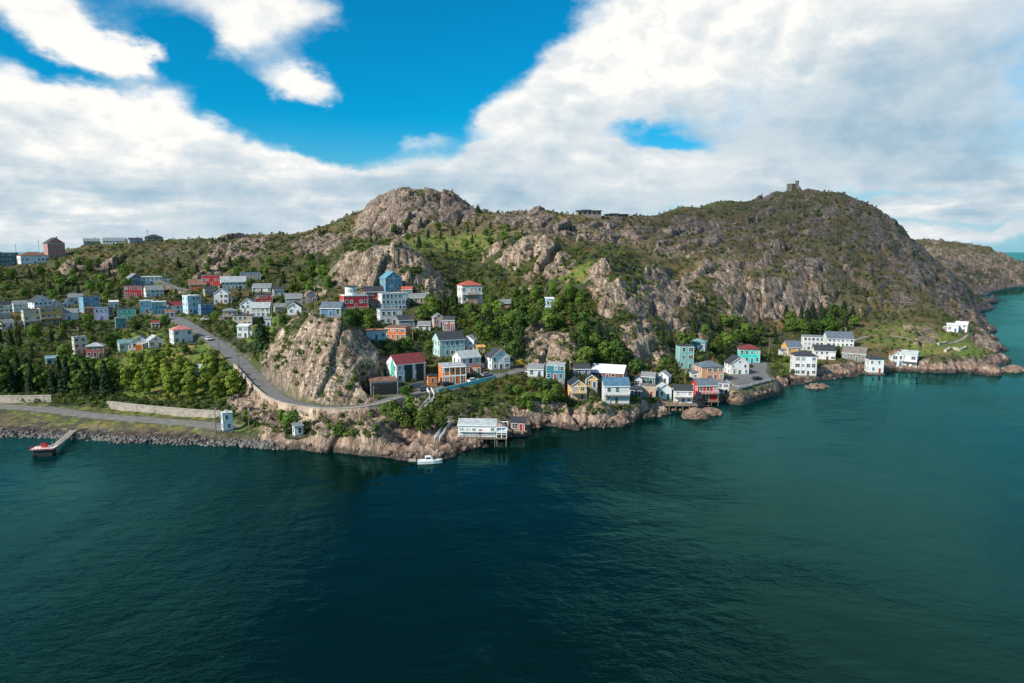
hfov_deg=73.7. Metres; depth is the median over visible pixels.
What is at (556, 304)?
broadleaf tree
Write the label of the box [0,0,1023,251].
sky
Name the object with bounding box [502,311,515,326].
broadleaf tree
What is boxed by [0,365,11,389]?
broadleaf tree
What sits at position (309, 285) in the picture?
broadleaf tree
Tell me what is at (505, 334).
broadleaf tree
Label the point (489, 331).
broadleaf tree
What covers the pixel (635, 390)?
house
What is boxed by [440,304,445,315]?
spruce tree
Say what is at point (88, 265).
broadleaf tree
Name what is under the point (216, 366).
broadleaf tree
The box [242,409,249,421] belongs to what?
leafy tree
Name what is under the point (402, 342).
broadleaf tree
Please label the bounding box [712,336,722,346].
broadleaf tree
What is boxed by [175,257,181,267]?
spruce tree
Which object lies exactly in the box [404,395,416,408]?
broadleaf tree
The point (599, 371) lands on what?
house
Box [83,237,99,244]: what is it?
house
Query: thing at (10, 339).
spruce tree
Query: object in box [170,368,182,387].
leafy tree
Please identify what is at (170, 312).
house
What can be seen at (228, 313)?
house
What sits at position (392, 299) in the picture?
house
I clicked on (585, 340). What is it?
broadleaf tree
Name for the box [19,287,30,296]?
broadleaf tree
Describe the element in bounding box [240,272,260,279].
house
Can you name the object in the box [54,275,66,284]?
broadleaf tree
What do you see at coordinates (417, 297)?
house
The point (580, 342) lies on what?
spruce tree
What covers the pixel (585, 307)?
broadleaf tree
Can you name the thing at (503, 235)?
broadleaf tree
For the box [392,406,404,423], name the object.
broadleaf tree
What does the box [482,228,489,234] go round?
broadleaf tree
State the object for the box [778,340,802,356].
house
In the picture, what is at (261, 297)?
house
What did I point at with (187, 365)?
leafy tree
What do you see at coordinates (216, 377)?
leafy tree
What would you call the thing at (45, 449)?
floating dock
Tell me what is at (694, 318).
spruce tree
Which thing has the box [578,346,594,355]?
broadleaf tree
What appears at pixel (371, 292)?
house
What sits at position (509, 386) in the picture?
broadleaf tree
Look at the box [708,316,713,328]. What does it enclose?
spruce tree
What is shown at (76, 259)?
broadleaf tree
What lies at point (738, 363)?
house
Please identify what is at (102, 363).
spruce tree
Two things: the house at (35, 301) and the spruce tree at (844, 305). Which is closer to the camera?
the house at (35, 301)
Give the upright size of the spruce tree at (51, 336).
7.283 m
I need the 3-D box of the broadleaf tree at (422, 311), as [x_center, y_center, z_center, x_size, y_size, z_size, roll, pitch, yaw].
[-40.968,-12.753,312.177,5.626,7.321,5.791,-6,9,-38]
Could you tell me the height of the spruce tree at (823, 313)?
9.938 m
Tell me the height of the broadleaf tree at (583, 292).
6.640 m
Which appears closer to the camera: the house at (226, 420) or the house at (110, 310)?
the house at (226, 420)
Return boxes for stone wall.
[0,395,52,402]
[106,401,221,417]
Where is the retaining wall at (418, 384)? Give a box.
[398,381,423,392]
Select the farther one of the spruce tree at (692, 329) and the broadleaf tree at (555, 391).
the spruce tree at (692, 329)
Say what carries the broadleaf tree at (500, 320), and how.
on the terrain at (356, 266)
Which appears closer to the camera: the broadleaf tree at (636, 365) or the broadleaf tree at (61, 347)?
the broadleaf tree at (636, 365)
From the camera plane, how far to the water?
128.37 m
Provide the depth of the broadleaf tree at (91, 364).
258.51 m
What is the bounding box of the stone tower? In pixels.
[786,181,798,190]
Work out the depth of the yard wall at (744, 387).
259.32 m
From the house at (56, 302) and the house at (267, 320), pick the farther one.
the house at (56, 302)
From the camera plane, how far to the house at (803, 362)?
300.89 m
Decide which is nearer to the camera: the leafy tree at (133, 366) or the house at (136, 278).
the leafy tree at (133, 366)
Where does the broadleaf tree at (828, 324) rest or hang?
on the terrain at (356, 266)
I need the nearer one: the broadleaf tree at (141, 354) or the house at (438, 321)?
the broadleaf tree at (141, 354)
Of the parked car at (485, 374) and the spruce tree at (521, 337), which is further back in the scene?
the spruce tree at (521, 337)
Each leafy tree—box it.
[120,367,132,391]
[125,350,142,374]
[127,362,141,385]
[132,371,144,394]
[142,350,158,368]
[142,368,154,394]
[147,354,162,374]
[151,367,158,383]
[156,351,165,363]
[159,358,170,374]
[159,368,170,378]
[159,370,169,390]
[162,371,172,398]
[164,343,173,358]
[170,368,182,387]
[172,354,185,367]
[172,379,181,395]
[174,360,185,382]
[180,374,196,398]
[181,361,198,377]
[187,366,198,392]
[195,365,211,392]
[197,353,204,364]
[200,354,213,374]
[207,361,216,384]
[209,379,222,400]
[212,376,221,393]
[217,369,230,394]
[218,361,228,377]
[225,371,239,399]
[228,369,242,386]
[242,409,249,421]
[276,409,284,421]
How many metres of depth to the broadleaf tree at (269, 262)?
475.45 m
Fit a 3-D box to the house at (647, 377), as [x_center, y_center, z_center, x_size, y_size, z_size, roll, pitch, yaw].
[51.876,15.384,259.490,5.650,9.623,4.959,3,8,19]
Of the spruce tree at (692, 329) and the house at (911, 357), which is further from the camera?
the house at (911, 357)
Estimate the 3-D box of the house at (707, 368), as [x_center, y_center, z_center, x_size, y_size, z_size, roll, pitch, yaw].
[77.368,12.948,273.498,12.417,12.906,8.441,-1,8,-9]
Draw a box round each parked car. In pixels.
[418,386,430,390]
[440,381,453,385]
[481,372,492,376]
[751,376,762,379]
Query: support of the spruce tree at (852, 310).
on the terrain at (356, 266)
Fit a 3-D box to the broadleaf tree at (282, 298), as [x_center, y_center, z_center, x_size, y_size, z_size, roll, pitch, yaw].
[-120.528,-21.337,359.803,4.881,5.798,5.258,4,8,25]
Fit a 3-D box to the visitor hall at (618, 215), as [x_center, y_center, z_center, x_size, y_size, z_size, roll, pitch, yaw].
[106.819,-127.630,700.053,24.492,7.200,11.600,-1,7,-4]
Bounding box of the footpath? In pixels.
[854,330,968,343]
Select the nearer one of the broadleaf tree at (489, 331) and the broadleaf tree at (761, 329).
the broadleaf tree at (489, 331)
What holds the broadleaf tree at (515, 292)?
on the terrain at (356, 266)
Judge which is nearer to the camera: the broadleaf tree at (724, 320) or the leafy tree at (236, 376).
the leafy tree at (236, 376)
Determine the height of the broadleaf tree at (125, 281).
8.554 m
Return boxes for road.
[0,404,221,430]
[149,311,524,407]
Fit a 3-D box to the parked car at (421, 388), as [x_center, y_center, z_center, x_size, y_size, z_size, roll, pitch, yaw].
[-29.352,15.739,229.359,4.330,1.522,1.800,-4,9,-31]
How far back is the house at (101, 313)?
372.94 m
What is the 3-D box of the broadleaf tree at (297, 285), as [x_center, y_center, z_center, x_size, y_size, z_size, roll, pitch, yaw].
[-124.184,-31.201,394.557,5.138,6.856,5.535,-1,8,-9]
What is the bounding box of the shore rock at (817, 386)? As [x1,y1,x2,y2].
[805,383,828,388]
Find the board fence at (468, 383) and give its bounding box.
[438,375,495,391]
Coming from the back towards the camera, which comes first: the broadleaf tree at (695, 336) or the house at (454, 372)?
the broadleaf tree at (695, 336)
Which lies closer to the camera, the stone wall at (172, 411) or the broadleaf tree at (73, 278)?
the stone wall at (172, 411)
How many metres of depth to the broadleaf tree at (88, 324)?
347.69 m
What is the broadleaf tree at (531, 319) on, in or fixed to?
on the terrain at (356, 266)
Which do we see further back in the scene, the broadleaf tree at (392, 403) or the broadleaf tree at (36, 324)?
the broadleaf tree at (36, 324)
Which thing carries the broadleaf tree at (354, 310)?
on the terrain at (356, 266)
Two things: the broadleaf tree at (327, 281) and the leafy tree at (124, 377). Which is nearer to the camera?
the leafy tree at (124, 377)
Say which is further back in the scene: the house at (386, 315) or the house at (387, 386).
the house at (386, 315)
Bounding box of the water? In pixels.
[0,252,1023,682]
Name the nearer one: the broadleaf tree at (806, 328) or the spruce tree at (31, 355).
the spruce tree at (31, 355)
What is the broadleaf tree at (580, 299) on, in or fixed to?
on the terrain at (356, 266)
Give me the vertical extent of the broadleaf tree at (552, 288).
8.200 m
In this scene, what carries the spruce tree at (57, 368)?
on the terrain at (356, 266)
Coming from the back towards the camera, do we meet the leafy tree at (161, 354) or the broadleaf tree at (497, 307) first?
the broadleaf tree at (497, 307)
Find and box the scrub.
[0,188,1023,437]
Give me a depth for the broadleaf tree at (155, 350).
274.02 m
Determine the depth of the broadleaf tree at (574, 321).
287.01 m
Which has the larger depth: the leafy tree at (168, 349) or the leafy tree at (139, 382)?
the leafy tree at (168, 349)
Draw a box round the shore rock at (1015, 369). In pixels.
[1001,365,1023,372]
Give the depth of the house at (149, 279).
446.15 m
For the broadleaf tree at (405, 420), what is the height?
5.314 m
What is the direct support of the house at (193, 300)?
on the terrain at (356, 266)
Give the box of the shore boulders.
[0,428,275,449]
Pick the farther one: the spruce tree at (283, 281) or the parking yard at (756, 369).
the spruce tree at (283, 281)
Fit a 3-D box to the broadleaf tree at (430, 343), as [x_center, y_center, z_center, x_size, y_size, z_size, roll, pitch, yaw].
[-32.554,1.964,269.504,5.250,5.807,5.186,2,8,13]
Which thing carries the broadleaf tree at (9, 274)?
on the terrain at (356, 266)
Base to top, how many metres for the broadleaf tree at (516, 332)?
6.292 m
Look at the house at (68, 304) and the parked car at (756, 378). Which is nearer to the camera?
the parked car at (756, 378)
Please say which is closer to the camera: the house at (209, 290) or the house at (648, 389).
the house at (648, 389)
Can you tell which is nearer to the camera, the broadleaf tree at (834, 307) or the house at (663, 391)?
the house at (663, 391)
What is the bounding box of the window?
[512,423,517,428]
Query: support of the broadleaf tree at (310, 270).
on the terrain at (356, 266)
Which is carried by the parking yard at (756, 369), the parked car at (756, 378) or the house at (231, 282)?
the parked car at (756, 378)
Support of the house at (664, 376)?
on the terrain at (356, 266)
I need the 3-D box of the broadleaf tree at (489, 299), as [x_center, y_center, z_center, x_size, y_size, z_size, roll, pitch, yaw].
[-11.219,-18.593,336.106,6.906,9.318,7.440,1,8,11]
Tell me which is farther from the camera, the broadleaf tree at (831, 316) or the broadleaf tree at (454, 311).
the broadleaf tree at (831, 316)
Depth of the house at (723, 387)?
261.25 m
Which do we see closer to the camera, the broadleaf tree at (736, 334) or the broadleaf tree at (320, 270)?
the broadleaf tree at (736, 334)
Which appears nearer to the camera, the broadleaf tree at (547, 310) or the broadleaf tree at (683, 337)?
the broadleaf tree at (547, 310)
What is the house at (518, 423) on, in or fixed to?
on the terrain at (356, 266)
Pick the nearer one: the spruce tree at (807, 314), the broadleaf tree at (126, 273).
the spruce tree at (807, 314)
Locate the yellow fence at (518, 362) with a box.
[514,359,522,365]
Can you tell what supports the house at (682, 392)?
on the terrain at (356, 266)
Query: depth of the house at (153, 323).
344.45 m
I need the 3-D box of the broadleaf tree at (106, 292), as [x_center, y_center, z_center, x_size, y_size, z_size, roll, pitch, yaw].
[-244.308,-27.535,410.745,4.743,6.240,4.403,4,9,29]
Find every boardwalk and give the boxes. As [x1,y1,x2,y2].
[417,388,433,410]
[434,420,450,441]
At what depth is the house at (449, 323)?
299.54 m
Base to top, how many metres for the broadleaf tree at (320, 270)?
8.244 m
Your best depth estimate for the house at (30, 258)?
517.49 m
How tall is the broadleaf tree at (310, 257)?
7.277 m
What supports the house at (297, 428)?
on the terrain at (356, 266)
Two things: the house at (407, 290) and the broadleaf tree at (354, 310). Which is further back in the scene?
the house at (407, 290)
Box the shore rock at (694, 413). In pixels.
[682,407,709,418]
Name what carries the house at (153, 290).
on the terrain at (356, 266)
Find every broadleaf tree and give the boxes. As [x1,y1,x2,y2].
[0,353,8,364]
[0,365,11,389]
[2,282,11,289]
[2,345,18,360]
[4,269,17,278]
[9,356,23,366]
[12,325,21,335]
[17,363,35,384]
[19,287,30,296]
[27,325,41,341]
[30,322,41,331]
[31,286,40,294]
[32,366,49,387]
[34,266,45,276]
[46,289,58,299]
[53,260,60,267]
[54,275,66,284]
[56,284,64,292]
[56,329,66,339]
[56,344,73,357]
[61,322,67,329]
[65,353,89,374]
[67,320,75,327]
[67,369,92,394]
[68,268,76,274]
[68,275,78,284]
[72,357,98,375]
[73,257,80,263]
[81,313,93,321]
[82,321,93,330]
[83,261,93,269]
[83,280,95,291]
[95,258,101,264]
[95,283,103,292]
[95,357,119,379]
[97,272,107,280]
[102,290,109,297]
[102,333,117,347]
[104,282,113,289]
[113,332,123,339]
[117,263,129,273]
[119,271,130,279]
[120,278,133,286]
[129,319,139,328]
[133,400,143,403]
[136,352,144,361]
[151,348,165,358]
[158,314,168,324]
[180,344,189,354]
[203,264,210,271]
[204,356,220,371]
[205,256,212,262]
[207,349,220,359]
[210,311,220,319]
[225,302,235,308]
[226,319,233,325]
[230,324,236,332]
[231,267,240,275]
[237,256,243,262]
[244,279,254,288]
[262,266,268,272]
[264,256,274,265]
[278,296,284,302]
[278,313,287,325]
[281,255,288,260]
[281,410,302,427]
[287,283,296,292]
[293,282,300,290]
[297,272,302,280]
[304,281,314,291]
[305,266,315,276]
[306,253,315,260]
[307,261,316,267]
[316,264,330,278]
[317,260,325,265]
[323,275,331,285]
[331,424,345,434]
[341,308,352,319]
[343,314,354,327]
[348,308,361,319]
[353,313,364,326]
[358,308,370,316]
[361,315,373,326]
[379,403,388,416]
[384,341,392,347]
[386,399,400,417]
[387,345,397,354]
[390,224,398,231]
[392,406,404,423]
[396,338,406,349]
[398,384,413,395]
[399,414,410,428]
[404,233,410,240]
[404,336,411,344]
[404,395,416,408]
[404,403,416,418]
[409,413,419,425]
[413,327,420,337]
[414,416,431,431]
[416,306,427,318]
[416,406,431,420]
[423,296,440,310]
[423,340,433,350]
[424,293,434,300]
[426,302,440,315]
[434,221,441,228]
[434,415,447,427]
[449,306,460,315]
[460,238,468,249]
[464,303,476,311]
[468,312,480,323]
[473,321,485,335]
[479,304,490,316]
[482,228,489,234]
[483,294,494,308]
[483,325,495,339]
[486,237,494,243]
[490,300,504,312]
[493,316,506,327]
[496,308,507,316]
[498,230,507,238]
[500,329,513,342]
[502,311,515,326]
[504,223,510,229]
[504,383,513,393]
[506,340,519,357]
[510,288,521,299]
[511,311,527,326]
[511,385,521,394]
[512,326,524,338]
[514,297,529,311]
[515,395,526,409]
[520,391,533,402]
[521,286,528,294]
[525,313,538,324]
[525,400,533,409]
[526,303,535,312]
[526,377,536,389]
[530,288,539,301]
[531,309,541,321]
[535,392,541,400]
[536,298,545,308]
[539,390,552,403]
[541,313,556,327]
[541,380,550,390]
[542,308,555,320]
[548,281,557,294]
[549,387,561,400]
[551,299,563,311]
[551,383,561,392]
[555,294,563,300]
[556,314,563,326]
[563,283,576,293]
[563,289,573,300]
[564,302,576,315]
[568,312,580,324]
[575,294,586,304]
[575,350,592,363]
[576,321,590,335]
[577,289,588,298]
[577,312,588,321]
[577,335,589,344]
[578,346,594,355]
[579,302,592,312]
[589,332,601,345]
[597,341,614,357]
[608,346,626,363]
[610,340,623,347]
[628,358,643,371]
[636,395,641,402]
[657,359,666,367]
[666,356,673,364]
[676,332,692,343]
[680,370,688,379]
[691,333,699,339]
[701,324,710,334]
[710,341,722,353]
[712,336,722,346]
[717,313,729,326]
[721,333,734,345]
[728,315,739,325]
[732,329,740,341]
[740,323,750,333]
[741,329,755,343]
[756,325,765,335]
[774,362,781,369]
[778,369,786,376]
[784,319,796,329]
[785,311,797,320]
[795,318,804,328]
[800,322,814,334]
[811,320,822,333]
[819,318,835,332]
[825,313,836,321]
[827,303,840,313]
[831,322,839,330]
[838,309,848,318]
[849,315,860,325]
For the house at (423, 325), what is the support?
on the terrain at (356, 266)
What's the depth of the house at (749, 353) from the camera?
315.93 m
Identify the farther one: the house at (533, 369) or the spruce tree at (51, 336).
the spruce tree at (51, 336)
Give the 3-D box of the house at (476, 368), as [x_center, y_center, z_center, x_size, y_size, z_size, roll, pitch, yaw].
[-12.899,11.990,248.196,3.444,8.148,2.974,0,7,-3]
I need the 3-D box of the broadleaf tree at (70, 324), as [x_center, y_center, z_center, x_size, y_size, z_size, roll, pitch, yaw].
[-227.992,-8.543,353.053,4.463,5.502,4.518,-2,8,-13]
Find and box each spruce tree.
[0,329,4,341]
[2,369,20,392]
[3,359,13,374]
[5,332,15,347]
[8,363,25,391]
[12,354,20,372]
[17,334,22,346]
[21,361,39,393]
[22,358,27,369]
[26,268,32,279]
[27,345,35,358]
[44,370,59,393]
[46,329,55,342]
[53,356,61,378]
[57,360,74,393]
[70,360,78,390]
[82,360,90,381]
[84,371,99,396]
[96,360,113,389]
[96,367,116,396]
[116,286,122,297]
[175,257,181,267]
[227,256,232,265]
[244,317,272,352]
[280,271,286,283]
[416,234,421,246]
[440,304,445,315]
[441,291,446,304]
[446,308,451,315]
[450,288,454,299]
[452,293,458,306]
[467,303,474,318]
[479,312,486,326]
[486,309,495,325]
[494,321,500,338]
[503,337,510,354]
[509,300,514,310]
[517,328,526,348]
[575,335,583,352]
[594,319,601,335]
[595,350,600,363]
[604,328,610,341]
[612,356,617,364]
[647,355,652,367]
[656,326,665,346]
[669,333,673,345]
[672,359,678,372]
[689,321,696,335]
[691,312,699,329]
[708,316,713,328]
[708,330,714,342]
[716,316,723,332]
[732,320,739,333]
[755,333,762,346]
[757,317,761,330]
[773,333,777,343]
[782,304,788,318]
[798,307,803,317]
[803,308,811,322]
[809,302,817,317]
[817,311,822,321]
[818,302,822,314]
[819,307,826,320]
[835,348,840,357]
[839,300,848,314]
[841,314,849,330]
[849,306,856,315]
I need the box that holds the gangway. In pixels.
[52,427,77,444]
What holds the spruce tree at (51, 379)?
on the terrain at (356, 266)
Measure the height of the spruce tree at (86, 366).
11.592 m
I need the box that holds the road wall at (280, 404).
[233,364,403,413]
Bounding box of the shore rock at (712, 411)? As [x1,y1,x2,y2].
[700,407,722,415]
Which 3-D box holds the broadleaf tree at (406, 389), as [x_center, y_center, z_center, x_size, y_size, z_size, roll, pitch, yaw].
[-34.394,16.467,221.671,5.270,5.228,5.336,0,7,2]
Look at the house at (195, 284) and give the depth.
422.06 m
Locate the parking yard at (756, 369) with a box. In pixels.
[727,361,771,387]
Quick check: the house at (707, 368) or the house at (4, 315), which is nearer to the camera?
the house at (707, 368)
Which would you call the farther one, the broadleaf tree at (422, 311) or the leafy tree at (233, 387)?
the broadleaf tree at (422, 311)
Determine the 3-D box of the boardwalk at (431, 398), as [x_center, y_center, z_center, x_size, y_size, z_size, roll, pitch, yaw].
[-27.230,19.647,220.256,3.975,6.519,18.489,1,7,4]
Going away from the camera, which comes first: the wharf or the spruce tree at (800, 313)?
the wharf
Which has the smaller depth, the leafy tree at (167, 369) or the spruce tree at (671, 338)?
the leafy tree at (167, 369)
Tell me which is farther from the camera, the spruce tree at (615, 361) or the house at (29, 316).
the house at (29, 316)
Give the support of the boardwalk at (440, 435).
on the terrain at (356, 266)
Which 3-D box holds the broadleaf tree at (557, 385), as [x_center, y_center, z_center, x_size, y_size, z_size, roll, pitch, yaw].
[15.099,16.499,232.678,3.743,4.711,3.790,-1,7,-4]
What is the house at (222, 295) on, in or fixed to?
on the terrain at (356, 266)
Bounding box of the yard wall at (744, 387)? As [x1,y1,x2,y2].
[726,378,773,391]
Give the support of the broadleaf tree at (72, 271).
on the terrain at (356, 266)
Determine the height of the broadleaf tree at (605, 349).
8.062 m
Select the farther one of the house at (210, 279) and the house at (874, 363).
the house at (210, 279)
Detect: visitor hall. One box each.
[575,210,601,218]
[603,213,628,217]
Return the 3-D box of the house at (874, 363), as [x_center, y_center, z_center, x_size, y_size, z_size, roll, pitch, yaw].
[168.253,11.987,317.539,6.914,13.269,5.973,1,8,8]
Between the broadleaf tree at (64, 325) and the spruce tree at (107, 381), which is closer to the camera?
the spruce tree at (107, 381)
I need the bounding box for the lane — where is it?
[158,281,190,289]
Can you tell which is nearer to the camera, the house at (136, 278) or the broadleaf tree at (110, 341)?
the broadleaf tree at (110, 341)
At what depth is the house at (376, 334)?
259.38 m
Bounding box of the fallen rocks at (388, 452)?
[267,365,1008,459]
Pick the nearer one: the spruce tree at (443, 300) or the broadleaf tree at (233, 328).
the broadleaf tree at (233, 328)
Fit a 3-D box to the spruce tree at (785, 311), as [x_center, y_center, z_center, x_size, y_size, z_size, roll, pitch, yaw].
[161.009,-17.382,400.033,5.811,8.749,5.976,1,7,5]
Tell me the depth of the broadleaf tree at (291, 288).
392.05 m
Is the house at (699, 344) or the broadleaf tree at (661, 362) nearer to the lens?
the broadleaf tree at (661, 362)
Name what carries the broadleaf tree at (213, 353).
on the terrain at (356, 266)
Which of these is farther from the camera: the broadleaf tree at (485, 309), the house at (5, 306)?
the house at (5, 306)
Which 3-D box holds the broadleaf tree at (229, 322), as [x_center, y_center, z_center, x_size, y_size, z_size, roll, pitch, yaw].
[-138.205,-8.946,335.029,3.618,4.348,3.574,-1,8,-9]
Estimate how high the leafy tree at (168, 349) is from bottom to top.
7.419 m
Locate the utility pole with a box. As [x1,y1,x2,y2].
[212,405,217,433]
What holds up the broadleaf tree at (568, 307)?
on the terrain at (356, 266)
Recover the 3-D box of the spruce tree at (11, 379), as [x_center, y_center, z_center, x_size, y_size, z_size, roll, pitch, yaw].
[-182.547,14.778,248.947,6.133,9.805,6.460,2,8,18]
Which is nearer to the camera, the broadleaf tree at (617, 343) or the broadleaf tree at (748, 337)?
the broadleaf tree at (617, 343)
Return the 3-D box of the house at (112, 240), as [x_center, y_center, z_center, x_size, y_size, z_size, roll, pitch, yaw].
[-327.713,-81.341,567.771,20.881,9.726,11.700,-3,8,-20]
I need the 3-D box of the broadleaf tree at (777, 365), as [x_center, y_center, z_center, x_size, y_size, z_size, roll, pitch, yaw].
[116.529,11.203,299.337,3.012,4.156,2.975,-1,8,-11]
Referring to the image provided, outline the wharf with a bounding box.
[662,402,697,409]
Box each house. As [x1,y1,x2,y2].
[0,252,17,265]
[0,301,11,311]
[0,311,10,319]
[0,319,14,329]
[11,300,27,312]
[16,252,48,264]
[17,308,39,327]
[27,294,51,308]
[36,306,62,324]
[42,236,69,256]
[44,355,57,365]
[52,298,61,306]
[62,300,71,307]
[62,306,78,320]
[65,292,82,304]
[71,335,86,355]
[78,295,99,312]
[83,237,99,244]
[83,306,93,312]
[85,340,105,356]
[94,306,109,319]
[102,238,126,243]
[108,300,118,307]
[109,306,112,314]
[114,316,126,328]
[116,337,131,352]
[117,307,136,319]
[124,284,143,296]
[126,273,141,284]
[128,237,145,242]
[128,335,146,350]
[139,299,152,313]
[141,275,169,284]
[141,334,163,349]
[143,285,163,297]
[144,234,162,241]
[150,320,159,327]
[151,300,171,314]
[164,309,174,316]
[167,301,182,313]
[169,325,197,344]
[182,294,200,313]
[188,279,206,289]
[195,364,202,375]
[197,302,213,314]
[201,273,222,288]
[203,286,215,295]
[214,288,233,303]
[218,305,237,321]
[219,276,246,288]
[220,410,233,431]
[232,314,252,325]
[236,323,253,337]
[237,298,255,313]
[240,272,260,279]
[250,300,270,321]
[251,282,272,291]
[253,293,272,302]
[263,317,271,326]
[272,286,284,296]
[273,303,285,313]
[284,293,302,306]
[287,302,306,314]
[291,422,303,436]
[301,290,316,304]
[319,302,346,316]
[339,286,368,309]
[362,286,384,307]
[366,328,385,339]
[368,376,397,396]
[376,307,401,324]
[378,292,410,310]
[379,271,401,291]
[384,325,410,339]
[385,352,425,386]
[396,315,416,329]
[399,286,412,302]
[408,293,427,302]
[414,321,431,330]
[426,373,436,386]
[431,313,442,326]
[431,330,465,356]
[438,362,466,383]
[442,316,455,330]
[451,347,485,372]
[456,280,482,303]
[457,415,507,446]
[465,334,477,349]
[472,363,480,373]
[475,344,485,352]
[484,347,513,369]
[498,299,514,309]
[510,416,526,430]
[525,363,545,376]
[544,297,554,307]
[546,362,565,389]
[567,376,586,399]
[572,361,590,374]
[584,373,597,391]
[590,363,627,379]
[601,374,629,403]
[629,385,642,397]
[632,373,642,385]
[640,369,656,383]
[640,383,655,397]
[656,370,671,384]
[656,382,671,399]
[672,384,693,407]
[675,343,696,369]
[688,358,724,380]
[691,336,707,350]
[691,376,719,405]
[717,380,729,393]
[723,354,749,373]
[737,344,760,362]
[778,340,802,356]
[790,350,816,376]
[801,334,823,350]
[811,344,835,360]
[822,331,854,346]
[842,346,867,362]
[864,353,884,372]
[888,348,904,367]
[899,349,919,369]
[943,323,958,332]
[955,321,968,332]
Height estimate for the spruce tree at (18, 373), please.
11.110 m
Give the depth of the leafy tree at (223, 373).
239.79 m
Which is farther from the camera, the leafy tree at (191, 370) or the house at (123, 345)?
the house at (123, 345)
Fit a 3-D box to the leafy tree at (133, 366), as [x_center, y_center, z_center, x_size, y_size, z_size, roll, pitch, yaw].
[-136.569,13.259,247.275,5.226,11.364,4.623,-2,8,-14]
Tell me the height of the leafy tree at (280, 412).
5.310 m
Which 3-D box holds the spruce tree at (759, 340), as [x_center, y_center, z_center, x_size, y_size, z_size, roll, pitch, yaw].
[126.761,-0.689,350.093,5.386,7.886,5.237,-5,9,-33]
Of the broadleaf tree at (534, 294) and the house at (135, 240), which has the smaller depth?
the broadleaf tree at (534, 294)
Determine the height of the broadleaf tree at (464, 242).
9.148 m
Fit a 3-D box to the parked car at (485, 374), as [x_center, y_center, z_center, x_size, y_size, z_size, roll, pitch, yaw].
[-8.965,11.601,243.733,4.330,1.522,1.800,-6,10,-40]
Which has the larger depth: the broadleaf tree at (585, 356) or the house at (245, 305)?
the house at (245, 305)
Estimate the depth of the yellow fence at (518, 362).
256.25 m
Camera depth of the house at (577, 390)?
234.58 m
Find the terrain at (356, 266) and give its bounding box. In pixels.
[0,186,1023,460]
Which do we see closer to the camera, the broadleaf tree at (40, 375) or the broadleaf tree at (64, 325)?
the broadleaf tree at (40, 375)
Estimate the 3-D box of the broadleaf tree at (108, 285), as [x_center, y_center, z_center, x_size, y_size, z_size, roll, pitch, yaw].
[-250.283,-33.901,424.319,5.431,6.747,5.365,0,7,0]
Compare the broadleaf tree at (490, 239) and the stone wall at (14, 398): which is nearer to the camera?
the stone wall at (14, 398)
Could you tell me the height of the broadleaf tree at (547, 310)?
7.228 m
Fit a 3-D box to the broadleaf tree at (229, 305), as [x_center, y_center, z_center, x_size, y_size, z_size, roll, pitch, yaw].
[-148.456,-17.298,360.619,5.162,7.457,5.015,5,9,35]
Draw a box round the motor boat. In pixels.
[416,455,441,464]
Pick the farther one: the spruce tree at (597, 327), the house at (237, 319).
the house at (237, 319)
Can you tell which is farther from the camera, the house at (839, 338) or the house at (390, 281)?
the house at (839, 338)
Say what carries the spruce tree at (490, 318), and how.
on the terrain at (356, 266)
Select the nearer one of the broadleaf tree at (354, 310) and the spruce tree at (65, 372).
the spruce tree at (65, 372)
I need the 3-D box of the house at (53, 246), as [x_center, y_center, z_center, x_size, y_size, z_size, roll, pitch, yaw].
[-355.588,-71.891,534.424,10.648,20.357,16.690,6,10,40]
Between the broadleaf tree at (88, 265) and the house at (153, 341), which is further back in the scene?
the broadleaf tree at (88, 265)
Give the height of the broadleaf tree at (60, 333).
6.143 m
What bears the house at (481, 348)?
on the terrain at (356, 266)
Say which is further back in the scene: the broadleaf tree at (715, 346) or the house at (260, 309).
the house at (260, 309)
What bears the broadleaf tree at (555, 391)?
on the terrain at (356, 266)
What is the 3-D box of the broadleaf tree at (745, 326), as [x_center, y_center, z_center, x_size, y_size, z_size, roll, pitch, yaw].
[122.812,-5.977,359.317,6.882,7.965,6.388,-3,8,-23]
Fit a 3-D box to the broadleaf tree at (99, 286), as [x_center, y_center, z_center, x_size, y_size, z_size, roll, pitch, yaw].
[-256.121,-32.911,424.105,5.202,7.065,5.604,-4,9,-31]
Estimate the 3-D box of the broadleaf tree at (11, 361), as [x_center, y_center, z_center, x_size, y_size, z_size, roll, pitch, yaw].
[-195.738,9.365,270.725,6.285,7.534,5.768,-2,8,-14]
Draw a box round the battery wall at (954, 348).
[944,346,967,351]
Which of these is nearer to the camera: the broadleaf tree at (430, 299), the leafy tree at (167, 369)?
the leafy tree at (167, 369)
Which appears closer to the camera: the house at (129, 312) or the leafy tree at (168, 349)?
the leafy tree at (168, 349)
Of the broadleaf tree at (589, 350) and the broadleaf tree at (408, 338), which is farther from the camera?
the broadleaf tree at (408, 338)
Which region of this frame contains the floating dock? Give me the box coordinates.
[30,442,58,456]
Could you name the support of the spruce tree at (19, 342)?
on the terrain at (356, 266)
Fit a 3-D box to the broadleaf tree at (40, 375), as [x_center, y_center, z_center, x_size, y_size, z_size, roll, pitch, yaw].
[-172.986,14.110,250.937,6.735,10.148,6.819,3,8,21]
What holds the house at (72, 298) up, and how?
on the terrain at (356, 266)
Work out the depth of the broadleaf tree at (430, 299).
321.37 m
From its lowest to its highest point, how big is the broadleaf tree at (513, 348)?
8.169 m
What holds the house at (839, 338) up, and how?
on the terrain at (356, 266)
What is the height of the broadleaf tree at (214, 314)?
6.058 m

